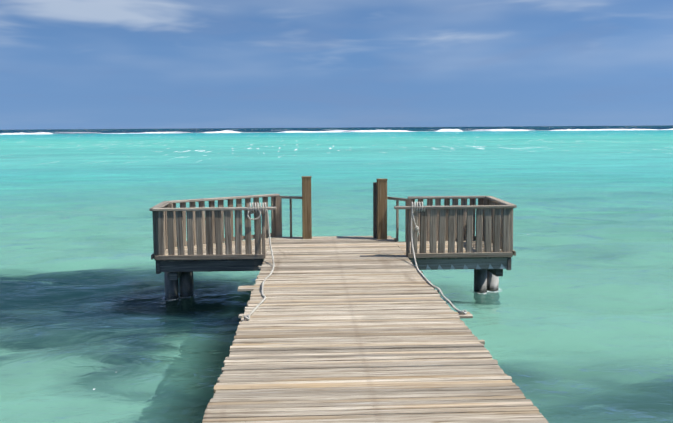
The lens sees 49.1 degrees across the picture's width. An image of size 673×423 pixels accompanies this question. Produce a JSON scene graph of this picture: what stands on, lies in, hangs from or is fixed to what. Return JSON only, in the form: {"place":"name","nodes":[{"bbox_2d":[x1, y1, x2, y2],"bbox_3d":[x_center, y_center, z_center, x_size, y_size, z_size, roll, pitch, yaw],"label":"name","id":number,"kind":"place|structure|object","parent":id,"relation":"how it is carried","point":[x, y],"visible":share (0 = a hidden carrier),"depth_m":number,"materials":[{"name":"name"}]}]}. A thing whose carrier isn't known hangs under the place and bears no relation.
{"place":"outdoors","nodes":[
{"label":"outdoors","id":0,"kind":"place"},
{"bbox_2d":[0,125,672,422],"bbox_3d":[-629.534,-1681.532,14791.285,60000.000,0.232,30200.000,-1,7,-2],"label":"sea water","id":1,"kind":"structure","parent":0,"point":[571,321],"depth_m":13.87,"materials":[{"name":"teal liquid"}]},
{"bbox_2d":[2,129,672,133],"bbox_3d":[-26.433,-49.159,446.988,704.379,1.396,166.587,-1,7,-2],"label":"breaking waves","id":2,"kind":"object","parent":1,"relation":"on","point":[440,130],"depth_m":377.98,"materials":[{"name":"liquid"}]},
{"bbox_2d":[0,0,672,129],"label":"sky","id":3,"kind":"structure","parent":0,"point":[65,64],"materials":[{"name":"blue"}]},
{"label":"seabed","id":4,"kind":"structure","parent":0,"visible":0},
{"bbox_2d":[156,238,510,299],"bbox_3d":[0.162,1.927,6.201,4.817,1.724,11.524,-1,7,-2],"label":"pier substructure","id":5,"kind":"object","parent":4,"relation":"on","point":[488,273],"visible":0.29,"depth_m":9.92,"materials":[{"name":"grey wood"}]},
{"bbox_2d":[165,236,548,422],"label":"pier deck","id":6,"kind":"structure","parent":5,"relation":"on","point":[351,329],"depth_m":5.76,"materials":[{"name":"brown wood"}]},
{"bbox_2d":[149,194,301,261],"bbox_3d":[-1.505,0.190,10.781,2.026,0.715,2.080,-1,7,-2],"label":"railing","id":7,"kind":"object","parent":6,"relation":"on","point":[169,225],"visible":0.96,"depth_m":9.79,"materials":[{"name":"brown wood"}]},
{"bbox_2d":[243,202,274,319],"bbox_3d":[-0.852,0.430,8.280,0.345,0.750,3.357,-1,7,-6],"label":"mooring rope","id":8,"kind":"object","parent":6,"relation":"on","point":[247,317],"visible":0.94,"depth_m":9.69,"materials":[{"name":"white fabric"}]},
{"bbox_2d":[301,176,311,238],"bbox_3d":[-0.465,-0.053,11.549,0.157,0.995,0.150,-1,7,-2],"label":"mooring post","id":9,"kind":"object","parent":6,"relation":"on","point":[306,212],"visible":0.88,"depth_m":11.48,"materials":[{"name":"brown wood"}]},
{"bbox_2d":[373,179,387,238],"bbox_3d":[0.682,-0.006,11.473,0.207,1.014,0.232,-1,7,-2],"label":"mooring post","id":10,"kind":"object","parent":6,"relation":"on","point":[379,208],"visible":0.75,"depth_m":11.38,"materials":[{"name":"brown wood"}]},
{"bbox_2d":[410,202,466,314],"bbox_3d":[1.087,0.411,8.336,0.212,0.750,3.187,0,7,0],"label":"mooring rope","id":11,"kind":"object","parent":6,"relation":"on","point":[427,280],"visible":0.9,"depth_m":9.43,"materials":[{"name":"white fabric"}]},
{"bbox_2d":[387,196,516,259],"bbox_3d":[1.558,0.184,10.668,1.647,0.717,1.799,-1,7,-2],"label":"railing","id":12,"kind":"object","parent":6,"relation":"on","point":[451,224],"visible":0.9,"depth_m":9.82,"materials":[{"name":"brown wood"}]}
]}

